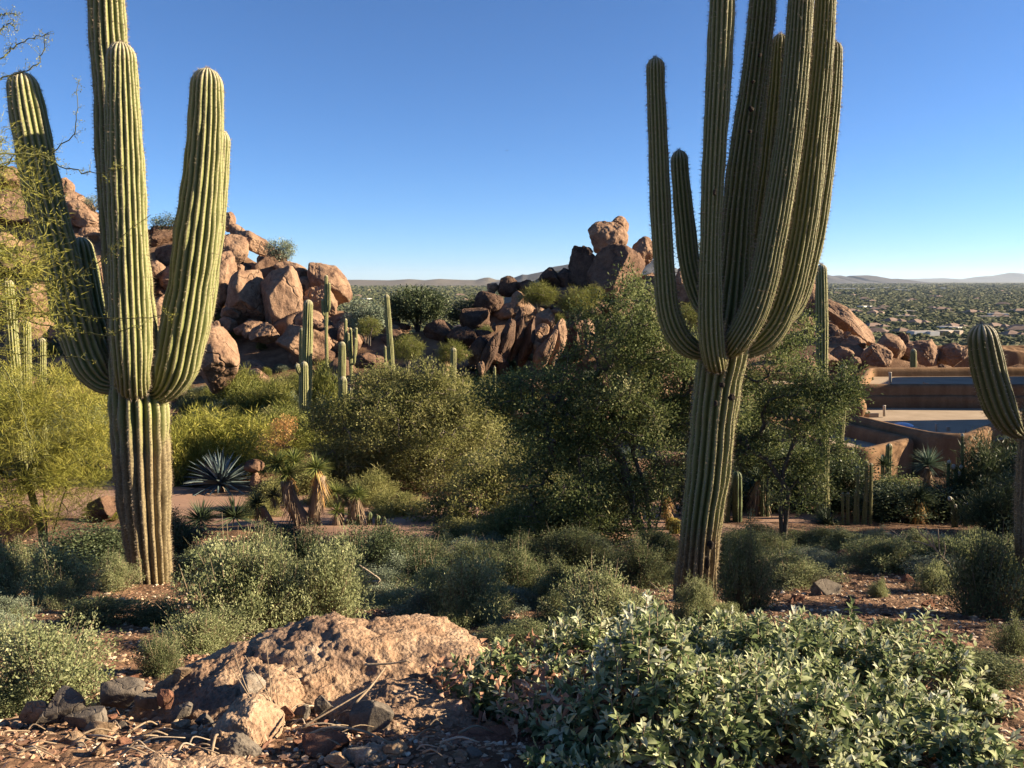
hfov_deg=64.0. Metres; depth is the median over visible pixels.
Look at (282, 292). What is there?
boulder
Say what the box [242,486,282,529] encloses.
yucca
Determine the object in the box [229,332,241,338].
boulder
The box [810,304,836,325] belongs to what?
boulder
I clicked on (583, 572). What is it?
scrub
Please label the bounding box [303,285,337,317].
boulder
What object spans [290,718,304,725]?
dry stick
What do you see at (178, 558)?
scrub
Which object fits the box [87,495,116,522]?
boulder
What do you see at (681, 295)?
boulder
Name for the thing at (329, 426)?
desert bush
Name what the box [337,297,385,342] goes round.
desert tree
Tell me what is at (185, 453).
desert bush
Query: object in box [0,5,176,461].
palo verde tree
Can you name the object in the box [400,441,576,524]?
mesquite tree
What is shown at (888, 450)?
column cactus
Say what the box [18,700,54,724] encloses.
stone
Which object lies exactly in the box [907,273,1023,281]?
mountains
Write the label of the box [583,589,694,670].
brittlebush
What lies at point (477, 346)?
boulder
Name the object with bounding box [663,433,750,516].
garden bush
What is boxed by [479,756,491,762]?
stone
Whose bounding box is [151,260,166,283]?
boulder
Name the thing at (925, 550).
shrub
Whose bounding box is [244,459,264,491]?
stacked balanced boulders
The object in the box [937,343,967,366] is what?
boulder
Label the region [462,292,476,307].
desert tree
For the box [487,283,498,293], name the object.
boulder
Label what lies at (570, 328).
loose rock
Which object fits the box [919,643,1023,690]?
shrub
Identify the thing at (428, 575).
shrub
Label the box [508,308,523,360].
boulder
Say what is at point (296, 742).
stone
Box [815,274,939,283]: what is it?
mountains
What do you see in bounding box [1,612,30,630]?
scrub
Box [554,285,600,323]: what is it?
desert tree
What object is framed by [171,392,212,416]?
desert bush
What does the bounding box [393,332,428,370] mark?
desert tree
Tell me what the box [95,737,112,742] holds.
dry stick
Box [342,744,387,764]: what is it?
stone
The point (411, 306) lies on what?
desert tree
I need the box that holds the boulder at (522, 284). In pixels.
[518,280,541,297]
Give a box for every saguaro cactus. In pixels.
[0,278,27,493]
[4,0,232,584]
[19,320,37,489]
[36,337,50,486]
[295,361,309,423]
[298,327,301,411]
[301,299,313,424]
[320,275,330,373]
[337,341,346,409]
[338,376,352,430]
[344,318,357,383]
[384,294,394,411]
[384,346,387,397]
[450,347,456,400]
[493,366,495,390]
[644,0,844,601]
[814,262,829,517]
[833,364,847,451]
[909,348,916,367]
[964,320,1023,618]
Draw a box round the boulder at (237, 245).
[222,234,248,264]
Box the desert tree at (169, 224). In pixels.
[148,211,174,230]
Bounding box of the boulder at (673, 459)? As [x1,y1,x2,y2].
[653,451,686,466]
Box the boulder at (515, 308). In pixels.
[513,306,525,314]
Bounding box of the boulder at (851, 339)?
[828,334,866,348]
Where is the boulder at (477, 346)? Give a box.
[468,336,487,364]
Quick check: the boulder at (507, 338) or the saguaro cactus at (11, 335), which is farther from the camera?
the boulder at (507, 338)
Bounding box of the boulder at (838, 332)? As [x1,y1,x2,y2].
[835,329,842,335]
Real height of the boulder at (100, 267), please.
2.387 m
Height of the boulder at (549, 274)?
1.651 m
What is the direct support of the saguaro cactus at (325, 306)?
on the ground at (272, 355)
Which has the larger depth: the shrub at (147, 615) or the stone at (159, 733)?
the shrub at (147, 615)
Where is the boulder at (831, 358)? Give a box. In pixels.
[811,351,837,371]
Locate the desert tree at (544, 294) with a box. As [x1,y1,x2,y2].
[517,278,560,312]
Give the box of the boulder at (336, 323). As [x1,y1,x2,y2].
[333,312,353,329]
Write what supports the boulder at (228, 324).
on the ground at (272, 355)
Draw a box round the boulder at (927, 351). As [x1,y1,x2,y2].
[902,339,938,366]
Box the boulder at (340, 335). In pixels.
[337,324,348,341]
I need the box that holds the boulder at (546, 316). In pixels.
[535,308,554,328]
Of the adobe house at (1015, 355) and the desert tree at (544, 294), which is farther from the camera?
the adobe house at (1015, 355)
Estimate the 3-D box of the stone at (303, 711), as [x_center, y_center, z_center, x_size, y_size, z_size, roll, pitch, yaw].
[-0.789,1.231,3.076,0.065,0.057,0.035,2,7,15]
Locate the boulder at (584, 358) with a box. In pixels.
[579,318,594,364]
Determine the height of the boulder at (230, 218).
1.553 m
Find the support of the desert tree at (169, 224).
on the ground at (272, 355)
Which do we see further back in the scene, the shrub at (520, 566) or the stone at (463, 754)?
the shrub at (520, 566)
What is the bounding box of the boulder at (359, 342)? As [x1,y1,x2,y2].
[352,334,361,349]
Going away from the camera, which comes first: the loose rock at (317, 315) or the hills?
the loose rock at (317, 315)
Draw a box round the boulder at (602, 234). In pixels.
[588,221,628,252]
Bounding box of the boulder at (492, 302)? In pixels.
[474,291,503,313]
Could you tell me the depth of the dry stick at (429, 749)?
2.60 m
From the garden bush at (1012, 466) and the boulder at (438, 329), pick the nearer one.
the garden bush at (1012, 466)
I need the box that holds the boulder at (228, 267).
[215,251,236,312]
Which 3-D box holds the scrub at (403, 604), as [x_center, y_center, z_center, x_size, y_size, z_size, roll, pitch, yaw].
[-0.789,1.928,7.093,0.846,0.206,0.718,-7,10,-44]
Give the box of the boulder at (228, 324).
[219,317,237,331]
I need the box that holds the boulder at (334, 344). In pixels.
[330,339,339,348]
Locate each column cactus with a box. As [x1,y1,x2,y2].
[341,499,350,521]
[356,511,386,524]
[724,471,742,521]
[760,431,769,516]
[840,460,874,524]
[880,443,892,478]
[945,433,964,491]
[948,496,978,526]
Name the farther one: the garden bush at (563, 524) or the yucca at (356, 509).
the yucca at (356, 509)
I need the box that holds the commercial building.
[832,288,874,289]
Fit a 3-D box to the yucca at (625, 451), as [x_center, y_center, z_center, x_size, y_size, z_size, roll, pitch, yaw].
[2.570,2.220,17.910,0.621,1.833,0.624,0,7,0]
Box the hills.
[504,270,559,303]
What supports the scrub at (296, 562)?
on the ground at (272, 355)
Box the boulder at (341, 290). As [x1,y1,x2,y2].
[307,262,352,304]
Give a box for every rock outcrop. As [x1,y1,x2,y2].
[103,749,259,767]
[128,640,304,723]
[250,611,492,712]
[323,678,489,734]
[448,725,539,744]
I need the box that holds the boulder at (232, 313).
[220,307,240,319]
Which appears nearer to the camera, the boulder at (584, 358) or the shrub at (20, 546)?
the shrub at (20, 546)
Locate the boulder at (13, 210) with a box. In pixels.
[0,189,28,225]
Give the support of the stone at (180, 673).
on the rock outcrop at (210, 685)
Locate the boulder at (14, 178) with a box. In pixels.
[0,166,19,189]
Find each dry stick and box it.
[2,730,29,734]
[16,747,55,757]
[24,745,48,749]
[28,741,56,745]
[66,742,87,750]
[73,737,94,743]
[83,728,118,734]
[88,734,116,738]
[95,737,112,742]
[106,747,145,754]
[119,745,154,755]
[127,721,157,733]
[128,740,146,746]
[132,734,160,740]
[138,736,184,743]
[143,730,167,739]
[178,742,198,750]
[188,746,218,753]
[189,736,209,742]
[195,743,217,749]
[209,734,218,754]
[230,665,250,698]
[233,651,248,692]
[244,655,270,701]
[266,644,272,701]
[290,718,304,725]
[295,722,340,730]
[302,689,366,727]
[309,726,388,742]
[326,738,340,745]
[342,724,373,731]
[355,667,385,703]
[364,660,408,665]
[412,728,440,740]
[416,744,437,749]
[422,748,442,755]
[437,741,454,750]
[440,736,479,743]
[458,725,493,733]
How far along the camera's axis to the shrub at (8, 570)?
7.67 m
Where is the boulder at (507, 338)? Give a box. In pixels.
[492,317,515,374]
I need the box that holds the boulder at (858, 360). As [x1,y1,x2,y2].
[850,357,860,365]
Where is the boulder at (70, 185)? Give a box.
[61,177,74,193]
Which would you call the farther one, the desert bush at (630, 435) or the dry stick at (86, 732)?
the desert bush at (630, 435)
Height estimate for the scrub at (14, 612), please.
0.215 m
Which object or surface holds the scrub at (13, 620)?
on the ground at (272, 355)
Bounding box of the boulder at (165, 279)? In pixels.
[162,276,168,285]
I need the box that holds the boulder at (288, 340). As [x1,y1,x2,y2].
[275,324,331,359]
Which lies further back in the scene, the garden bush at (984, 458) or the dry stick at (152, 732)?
the garden bush at (984, 458)
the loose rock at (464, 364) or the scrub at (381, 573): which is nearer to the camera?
the scrub at (381, 573)
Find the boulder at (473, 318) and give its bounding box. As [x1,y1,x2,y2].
[459,307,490,329]
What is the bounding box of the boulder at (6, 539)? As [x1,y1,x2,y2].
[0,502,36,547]
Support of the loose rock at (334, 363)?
on the ground at (272, 355)
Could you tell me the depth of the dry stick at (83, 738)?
2.80 m
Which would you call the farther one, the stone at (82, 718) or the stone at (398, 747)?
the stone at (82, 718)
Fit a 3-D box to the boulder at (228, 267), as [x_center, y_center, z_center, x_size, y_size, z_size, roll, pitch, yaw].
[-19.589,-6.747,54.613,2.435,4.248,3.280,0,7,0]
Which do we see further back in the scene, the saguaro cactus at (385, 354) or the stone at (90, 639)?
the saguaro cactus at (385, 354)
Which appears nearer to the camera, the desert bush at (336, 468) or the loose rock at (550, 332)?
the desert bush at (336, 468)
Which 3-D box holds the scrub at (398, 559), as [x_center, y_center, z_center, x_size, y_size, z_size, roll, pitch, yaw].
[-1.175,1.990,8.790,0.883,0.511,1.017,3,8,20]
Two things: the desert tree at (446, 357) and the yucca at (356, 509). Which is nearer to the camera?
the yucca at (356, 509)
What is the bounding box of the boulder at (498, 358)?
[492,353,505,363]
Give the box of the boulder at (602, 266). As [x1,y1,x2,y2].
[586,244,643,299]
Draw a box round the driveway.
[0,470,852,539]
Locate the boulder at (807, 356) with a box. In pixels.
[800,355,814,369]
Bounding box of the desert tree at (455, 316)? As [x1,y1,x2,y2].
[443,296,473,325]
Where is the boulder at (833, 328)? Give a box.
[806,323,838,341]
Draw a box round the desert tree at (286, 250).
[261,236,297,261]
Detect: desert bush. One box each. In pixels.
[0,380,53,466]
[1,383,75,464]
[34,342,57,354]
[36,393,111,473]
[51,337,58,345]
[55,346,64,356]
[89,392,174,421]
[169,411,226,486]
[170,400,238,479]
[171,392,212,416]
[172,384,194,400]
[175,387,203,401]
[178,403,297,480]
[186,398,205,414]
[193,393,222,413]
[198,398,231,413]
[199,385,216,397]
[204,362,269,406]
[210,374,298,416]
[212,313,221,321]
[224,404,257,418]
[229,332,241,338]
[234,368,261,382]
[250,403,311,422]
[255,342,267,350]
[256,398,332,464]
[261,372,292,390]
[263,366,271,377]
[271,363,289,371]
[274,369,315,386]
[276,454,337,495]
[285,375,298,398]
[288,354,349,417]
[305,445,354,484]
[315,411,350,445]
[333,422,380,463]
[348,404,388,437]
[358,422,413,470]
[407,427,460,475]
[427,435,498,477]
[459,418,504,458]
[460,386,513,431]
[474,323,492,331]
[474,371,497,381]
[479,387,520,430]
[488,420,546,459]
[501,394,553,433]
[507,359,516,368]
[509,365,528,374]
[555,312,566,323]
[578,311,599,320]
[599,364,667,395]
[609,426,648,442]
[736,393,768,431]
[742,390,814,416]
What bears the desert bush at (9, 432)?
on the ground at (272, 355)
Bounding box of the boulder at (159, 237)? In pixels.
[148,225,172,246]
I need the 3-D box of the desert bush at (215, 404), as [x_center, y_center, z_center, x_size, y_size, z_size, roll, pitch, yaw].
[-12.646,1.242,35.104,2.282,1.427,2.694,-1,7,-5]
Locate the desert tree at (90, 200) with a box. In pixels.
[82,193,97,211]
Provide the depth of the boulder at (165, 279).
55.75 m
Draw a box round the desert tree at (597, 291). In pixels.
[583,281,606,311]
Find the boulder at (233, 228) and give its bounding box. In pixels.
[229,224,245,233]
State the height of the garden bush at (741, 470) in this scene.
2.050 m
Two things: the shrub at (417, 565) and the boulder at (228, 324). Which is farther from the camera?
the boulder at (228, 324)
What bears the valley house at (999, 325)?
on the ground at (272, 355)
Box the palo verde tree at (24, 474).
[0,354,113,547]
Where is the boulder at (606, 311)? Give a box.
[598,301,633,315]
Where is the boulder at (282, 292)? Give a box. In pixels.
[260,265,303,324]
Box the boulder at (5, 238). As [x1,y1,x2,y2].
[0,232,24,246]
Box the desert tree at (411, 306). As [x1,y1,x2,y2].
[382,283,452,331]
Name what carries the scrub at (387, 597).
on the ground at (272, 355)
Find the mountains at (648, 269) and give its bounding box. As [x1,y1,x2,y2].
[491,260,677,284]
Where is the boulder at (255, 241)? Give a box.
[235,230,273,256]
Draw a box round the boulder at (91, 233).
[78,227,100,242]
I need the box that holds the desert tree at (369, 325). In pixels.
[354,315,383,345]
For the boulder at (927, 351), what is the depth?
49.16 m
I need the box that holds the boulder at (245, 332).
[242,328,250,338]
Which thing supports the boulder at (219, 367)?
on the ground at (272, 355)
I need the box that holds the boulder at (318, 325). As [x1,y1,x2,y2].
[313,317,323,330]
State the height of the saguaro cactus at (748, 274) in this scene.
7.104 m
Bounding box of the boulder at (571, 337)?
[566,322,578,359]
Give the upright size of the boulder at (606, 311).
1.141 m
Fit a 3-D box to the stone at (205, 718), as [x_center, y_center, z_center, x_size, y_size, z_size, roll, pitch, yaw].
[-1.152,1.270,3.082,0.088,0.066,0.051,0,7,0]
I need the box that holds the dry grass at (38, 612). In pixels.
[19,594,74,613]
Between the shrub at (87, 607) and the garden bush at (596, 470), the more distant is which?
the garden bush at (596, 470)
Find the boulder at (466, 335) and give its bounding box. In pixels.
[447,326,476,349]
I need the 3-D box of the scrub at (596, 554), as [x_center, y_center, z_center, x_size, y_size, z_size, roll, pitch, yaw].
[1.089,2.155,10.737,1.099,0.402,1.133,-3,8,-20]
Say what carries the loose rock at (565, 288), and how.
on the ground at (272, 355)
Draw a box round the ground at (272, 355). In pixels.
[0,187,1023,767]
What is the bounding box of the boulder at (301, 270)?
[274,261,306,276]
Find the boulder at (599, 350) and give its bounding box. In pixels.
[593,339,612,363]
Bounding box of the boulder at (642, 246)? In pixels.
[632,236,652,265]
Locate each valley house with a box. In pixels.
[866,310,884,313]
[866,323,888,326]
[869,327,888,332]
[880,318,906,321]
[891,328,914,331]
[906,319,929,323]
[906,330,939,335]
[933,307,951,310]
[935,330,962,334]
[936,326,961,327]
[942,323,966,326]
[962,309,983,312]
[987,313,1010,316]
[989,323,1009,327]
[995,302,1009,304]
[998,330,1023,336]
[1004,324,1023,327]
[1005,326,1023,330]
[1012,308,1023,312]
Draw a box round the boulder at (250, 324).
[233,319,270,335]
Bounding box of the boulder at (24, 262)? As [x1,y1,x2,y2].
[0,245,40,275]
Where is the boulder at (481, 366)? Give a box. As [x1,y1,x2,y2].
[478,361,484,374]
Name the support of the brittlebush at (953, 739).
on the ground at (272, 355)
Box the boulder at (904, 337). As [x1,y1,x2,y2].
[898,332,909,359]
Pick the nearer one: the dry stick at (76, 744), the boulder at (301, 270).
the dry stick at (76, 744)
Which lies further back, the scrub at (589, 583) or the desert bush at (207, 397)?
the desert bush at (207, 397)
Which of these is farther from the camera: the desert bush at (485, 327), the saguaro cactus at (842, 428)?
the desert bush at (485, 327)
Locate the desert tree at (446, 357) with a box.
[433,338,471,366]
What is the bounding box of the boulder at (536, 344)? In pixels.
[533,340,540,350]
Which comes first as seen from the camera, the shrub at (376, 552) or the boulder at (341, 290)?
the shrub at (376, 552)
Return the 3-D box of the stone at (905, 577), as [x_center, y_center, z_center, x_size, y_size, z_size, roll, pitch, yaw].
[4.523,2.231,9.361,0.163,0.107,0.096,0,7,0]
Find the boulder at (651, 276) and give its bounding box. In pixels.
[634,273,653,299]
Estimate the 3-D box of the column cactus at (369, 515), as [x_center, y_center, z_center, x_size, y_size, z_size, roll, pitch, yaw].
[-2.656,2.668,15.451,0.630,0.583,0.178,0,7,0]
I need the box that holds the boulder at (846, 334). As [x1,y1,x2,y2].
[843,331,850,337]
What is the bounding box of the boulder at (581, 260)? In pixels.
[568,245,594,288]
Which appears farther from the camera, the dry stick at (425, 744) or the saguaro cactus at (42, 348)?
the saguaro cactus at (42, 348)
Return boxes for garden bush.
[75,500,118,521]
[236,468,300,508]
[241,495,286,519]
[298,478,350,507]
[339,463,407,505]
[363,484,431,518]
[419,515,489,542]
[460,502,563,547]
[529,446,608,488]
[538,498,615,538]
[558,451,659,533]
[641,431,685,497]
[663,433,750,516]
[730,469,777,512]
[732,420,792,486]
[742,441,853,515]
[795,446,886,515]
[829,471,948,524]
[868,465,939,495]
[907,476,983,523]
[932,427,1018,497]
[949,468,1015,542]
[975,409,1021,496]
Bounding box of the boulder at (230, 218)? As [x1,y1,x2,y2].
[225,212,235,231]
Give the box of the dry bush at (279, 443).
[253,413,299,478]
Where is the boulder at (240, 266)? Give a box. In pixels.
[237,264,246,270]
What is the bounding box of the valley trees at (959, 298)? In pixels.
[337,282,1023,346]
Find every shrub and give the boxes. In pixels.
[0,537,33,598]
[0,603,125,710]
[0,680,49,718]
[4,534,40,566]
[8,534,109,609]
[24,546,90,576]
[25,515,125,573]
[43,585,138,631]
[88,548,144,592]
[113,592,192,631]
[129,623,184,680]
[139,600,268,657]
[157,518,312,638]
[170,504,218,553]
[170,532,257,579]
[205,524,330,632]
[228,515,296,558]
[258,521,331,542]
[260,517,337,564]
[262,514,378,620]
[295,520,398,565]
[334,523,432,579]
[359,519,432,549]
[382,536,460,583]
[396,529,461,563]
[398,537,515,629]
[405,558,451,592]
[430,531,508,571]
[452,555,502,583]
[479,528,574,568]
[485,615,551,656]
[486,536,560,595]
[512,522,630,570]
[522,551,590,607]
[536,552,677,636]
[588,527,674,589]
[626,526,678,562]
[668,572,717,624]
[703,597,746,623]
[712,509,785,610]
[718,523,783,576]
[722,520,778,533]
[753,526,816,555]
[753,540,851,591]
[786,524,848,549]
[827,530,940,574]
[865,576,889,596]
[872,615,909,636]
[883,529,971,572]
[889,526,933,548]
[901,552,959,596]
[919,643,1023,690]
[924,514,1023,620]
[940,532,1014,568]
[983,611,1023,658]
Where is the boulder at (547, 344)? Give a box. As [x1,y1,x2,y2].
[533,329,557,369]
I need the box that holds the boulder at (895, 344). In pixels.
[877,333,905,358]
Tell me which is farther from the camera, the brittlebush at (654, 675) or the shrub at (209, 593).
the shrub at (209, 593)
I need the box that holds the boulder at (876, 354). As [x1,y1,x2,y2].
[861,343,892,366]
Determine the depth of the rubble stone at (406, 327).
51.91 m
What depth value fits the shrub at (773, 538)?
12.02 m
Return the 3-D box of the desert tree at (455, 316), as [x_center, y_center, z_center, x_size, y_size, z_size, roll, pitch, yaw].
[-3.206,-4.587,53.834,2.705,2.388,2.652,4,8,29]
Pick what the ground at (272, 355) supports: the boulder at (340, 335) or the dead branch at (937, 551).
the boulder at (340, 335)
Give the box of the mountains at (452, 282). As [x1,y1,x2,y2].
[348,278,499,285]
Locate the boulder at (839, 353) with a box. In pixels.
[830,346,854,365]
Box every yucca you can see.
[179,497,226,529]
[209,494,260,530]
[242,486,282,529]
[260,447,334,526]
[323,499,349,525]
[327,480,368,524]
[622,447,642,463]
[658,487,674,527]
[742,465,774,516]
[769,474,798,513]
[807,507,846,524]
[873,452,896,480]
[902,480,937,524]
[905,443,946,502]
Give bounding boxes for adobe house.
[739,367,1023,480]
[936,345,1023,366]
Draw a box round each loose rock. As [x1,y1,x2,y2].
[0,265,8,282]
[18,317,53,339]
[31,338,47,353]
[48,328,56,338]
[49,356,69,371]
[154,243,169,258]
[155,289,164,295]
[159,265,169,287]
[239,359,267,371]
[242,263,251,269]
[245,368,265,381]
[251,250,286,278]
[272,313,296,335]
[287,353,324,365]
[294,310,332,325]
[299,276,309,294]
[320,325,337,363]
[321,359,358,379]
[456,357,476,371]
[459,371,477,382]
[474,330,495,338]
[490,360,509,374]
[493,303,515,319]
[513,302,535,321]
[531,301,553,309]
[546,324,566,339]
[551,309,562,314]
[553,287,573,305]
[562,339,580,362]
[563,286,584,295]
[563,312,574,319]
[568,325,581,334]
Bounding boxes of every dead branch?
[360,565,380,593]
[911,526,949,564]
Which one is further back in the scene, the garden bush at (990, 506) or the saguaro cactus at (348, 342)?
the saguaro cactus at (348, 342)
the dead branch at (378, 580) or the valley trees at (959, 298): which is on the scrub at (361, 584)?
the dead branch at (378, 580)
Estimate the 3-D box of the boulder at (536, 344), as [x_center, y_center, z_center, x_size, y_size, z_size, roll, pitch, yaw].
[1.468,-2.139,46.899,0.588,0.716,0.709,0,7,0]
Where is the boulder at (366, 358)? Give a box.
[354,353,387,368]
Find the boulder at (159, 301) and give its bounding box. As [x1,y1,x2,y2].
[155,294,164,328]
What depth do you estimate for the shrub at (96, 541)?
9.68 m
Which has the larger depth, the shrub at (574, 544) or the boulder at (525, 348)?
the boulder at (525, 348)
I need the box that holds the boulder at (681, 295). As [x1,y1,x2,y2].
[676,268,689,305]
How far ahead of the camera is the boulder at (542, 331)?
47.74 m
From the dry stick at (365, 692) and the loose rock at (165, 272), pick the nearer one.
the dry stick at (365, 692)
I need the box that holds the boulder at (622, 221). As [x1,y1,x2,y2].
[612,216,628,231]
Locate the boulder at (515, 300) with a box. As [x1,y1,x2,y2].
[511,291,527,307]
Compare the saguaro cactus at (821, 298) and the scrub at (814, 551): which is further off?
the saguaro cactus at (821, 298)
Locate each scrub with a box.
[0,586,16,602]
[0,594,40,616]
[0,601,39,624]
[0,608,50,635]
[0,622,34,647]
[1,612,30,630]
[30,574,87,610]
[172,541,205,568]
[176,565,248,586]
[279,554,308,573]
[341,567,374,604]
[356,580,417,609]
[360,575,401,605]
[361,564,408,590]
[363,545,419,580]
[378,585,435,616]
[379,568,426,591]
[381,583,451,617]
[411,536,448,562]
[426,530,474,549]
[435,594,503,628]
[441,535,483,554]
[451,530,512,552]
[454,529,509,543]
[471,620,520,641]
[479,601,512,624]
[485,590,518,618]
[492,583,538,608]
[497,585,547,615]
[516,579,542,597]
[518,612,555,634]
[523,565,589,605]
[525,588,571,623]
[552,533,629,569]
[568,563,608,587]
[572,570,615,600]
[586,535,618,559]
[616,582,670,614]
[659,560,676,585]
[721,527,809,550]
[772,544,854,569]
[775,550,851,572]
[797,527,849,547]
[801,517,875,552]
[807,538,840,551]
[843,555,913,573]
[863,525,893,541]
[872,527,944,554]
[885,530,967,542]
[900,552,969,576]
[950,526,995,542]
[985,532,1013,547]
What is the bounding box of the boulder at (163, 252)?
[157,244,171,265]
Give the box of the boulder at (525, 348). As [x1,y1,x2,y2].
[517,315,535,366]
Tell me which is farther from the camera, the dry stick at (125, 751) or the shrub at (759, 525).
the shrub at (759, 525)
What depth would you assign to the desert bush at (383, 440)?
25.25 m
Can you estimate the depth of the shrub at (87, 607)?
6.05 m
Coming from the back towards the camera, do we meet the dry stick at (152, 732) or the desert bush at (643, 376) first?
the desert bush at (643, 376)
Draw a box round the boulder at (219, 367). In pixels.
[199,325,239,393]
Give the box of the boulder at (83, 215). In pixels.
[66,200,98,227]
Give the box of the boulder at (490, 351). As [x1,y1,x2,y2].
[479,331,500,376]
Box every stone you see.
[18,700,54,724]
[36,685,85,723]
[56,730,87,746]
[64,705,107,729]
[81,631,97,644]
[83,721,115,734]
[91,741,105,756]
[100,677,145,707]
[107,714,117,718]
[116,737,132,745]
[117,720,127,728]
[118,657,126,662]
[128,673,141,677]
[134,692,160,709]
[152,729,164,736]
[157,689,173,709]
[170,702,192,721]
[171,719,190,730]
[173,667,191,681]
[195,712,215,726]
[208,692,284,745]
[214,732,263,757]
[240,671,265,693]
[280,705,294,720]
[290,750,300,759]
[293,704,309,718]
[293,739,301,745]
[302,731,349,758]
[314,695,331,715]
[324,752,349,767]
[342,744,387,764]
[349,700,393,736]
[378,321,397,330]
[381,335,396,343]
[383,739,407,757]
[384,324,401,332]
[391,728,401,733]
[392,329,405,338]
[398,324,411,331]
[406,744,412,750]
[451,751,467,758]
[466,746,482,758]
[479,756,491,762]
[503,752,514,759]
[790,595,803,601]
[810,579,841,594]
[845,599,857,605]
[882,612,891,615]
[900,574,914,582]
[921,599,934,606]
[992,619,1003,621]
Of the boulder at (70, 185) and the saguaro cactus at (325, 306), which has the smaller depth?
the saguaro cactus at (325, 306)
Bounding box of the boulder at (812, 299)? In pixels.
[804,281,815,312]
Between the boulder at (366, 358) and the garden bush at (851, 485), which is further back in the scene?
the boulder at (366, 358)
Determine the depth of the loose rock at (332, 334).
49.74 m
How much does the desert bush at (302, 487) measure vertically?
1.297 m
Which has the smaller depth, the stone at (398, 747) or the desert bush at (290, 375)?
the stone at (398, 747)
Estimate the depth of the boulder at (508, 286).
54.91 m
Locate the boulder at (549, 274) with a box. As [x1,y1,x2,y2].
[538,267,560,289]
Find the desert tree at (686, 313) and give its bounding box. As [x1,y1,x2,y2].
[680,301,697,334]
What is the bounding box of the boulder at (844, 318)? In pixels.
[828,299,874,345]
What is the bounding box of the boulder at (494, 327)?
[492,322,496,331]
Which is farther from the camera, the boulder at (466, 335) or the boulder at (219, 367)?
the boulder at (466, 335)
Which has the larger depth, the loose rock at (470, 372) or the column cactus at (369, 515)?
the loose rock at (470, 372)
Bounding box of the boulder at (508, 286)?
[498,276,518,296]
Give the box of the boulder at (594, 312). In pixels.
[578,300,601,317]
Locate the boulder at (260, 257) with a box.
[257,255,263,261]
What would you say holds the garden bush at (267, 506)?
on the ground at (272, 355)
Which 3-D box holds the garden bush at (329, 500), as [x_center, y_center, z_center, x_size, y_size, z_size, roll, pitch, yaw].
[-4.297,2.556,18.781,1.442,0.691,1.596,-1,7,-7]
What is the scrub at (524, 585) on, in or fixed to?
on the ground at (272, 355)
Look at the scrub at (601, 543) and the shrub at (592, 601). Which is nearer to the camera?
the shrub at (592, 601)
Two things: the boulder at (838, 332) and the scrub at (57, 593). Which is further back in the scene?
the boulder at (838, 332)
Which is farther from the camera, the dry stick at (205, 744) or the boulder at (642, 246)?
the boulder at (642, 246)
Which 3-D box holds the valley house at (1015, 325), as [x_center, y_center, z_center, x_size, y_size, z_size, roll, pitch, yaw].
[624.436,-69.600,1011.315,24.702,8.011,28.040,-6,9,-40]
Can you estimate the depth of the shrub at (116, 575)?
8.16 m
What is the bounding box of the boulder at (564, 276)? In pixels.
[557,268,572,287]
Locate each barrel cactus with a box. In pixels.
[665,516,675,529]
[667,518,680,533]
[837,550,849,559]
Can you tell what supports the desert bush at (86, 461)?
on the ground at (272, 355)
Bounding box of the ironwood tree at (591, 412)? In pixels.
[458,252,829,547]
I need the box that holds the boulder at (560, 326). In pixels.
[549,318,566,365]
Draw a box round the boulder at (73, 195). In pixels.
[65,190,95,210]
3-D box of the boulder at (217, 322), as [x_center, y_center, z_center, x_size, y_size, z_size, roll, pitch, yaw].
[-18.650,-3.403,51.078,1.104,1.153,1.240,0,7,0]
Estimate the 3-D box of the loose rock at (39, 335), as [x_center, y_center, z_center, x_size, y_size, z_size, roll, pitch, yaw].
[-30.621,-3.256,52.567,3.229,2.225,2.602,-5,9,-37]
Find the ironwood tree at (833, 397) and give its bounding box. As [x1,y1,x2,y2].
[732,349,881,539]
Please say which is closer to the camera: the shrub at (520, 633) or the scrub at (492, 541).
the shrub at (520, 633)
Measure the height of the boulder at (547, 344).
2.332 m
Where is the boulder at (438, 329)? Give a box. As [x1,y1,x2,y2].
[423,319,453,341]
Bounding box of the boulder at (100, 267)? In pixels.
[97,256,102,284]
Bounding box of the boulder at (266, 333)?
[249,322,279,343]
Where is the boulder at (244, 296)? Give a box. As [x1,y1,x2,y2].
[225,269,264,324]
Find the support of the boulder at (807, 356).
on the ground at (272, 355)
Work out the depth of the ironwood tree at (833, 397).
12.35 m
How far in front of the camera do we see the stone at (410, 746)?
2.71 m
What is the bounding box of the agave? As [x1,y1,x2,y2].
[183,447,250,495]
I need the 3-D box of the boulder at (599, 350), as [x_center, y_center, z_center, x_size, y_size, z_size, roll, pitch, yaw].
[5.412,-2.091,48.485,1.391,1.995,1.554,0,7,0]
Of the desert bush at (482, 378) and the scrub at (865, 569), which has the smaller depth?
the scrub at (865, 569)
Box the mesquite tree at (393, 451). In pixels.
[294,352,532,494]
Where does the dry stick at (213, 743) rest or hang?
on the rock outcrop at (200, 758)
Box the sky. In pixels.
[0,0,1023,279]
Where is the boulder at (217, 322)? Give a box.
[212,320,220,325]
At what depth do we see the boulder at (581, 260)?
55.43 m
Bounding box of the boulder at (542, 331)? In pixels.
[535,323,549,341]
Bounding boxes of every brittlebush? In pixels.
[426,634,597,726]
[477,605,616,676]
[492,662,642,751]
[516,600,789,767]
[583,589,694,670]
[633,642,933,767]
[672,605,775,669]
[693,605,866,692]
[784,669,1023,767]
[791,597,1019,725]
[814,613,933,685]
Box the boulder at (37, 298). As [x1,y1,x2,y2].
[16,283,48,316]

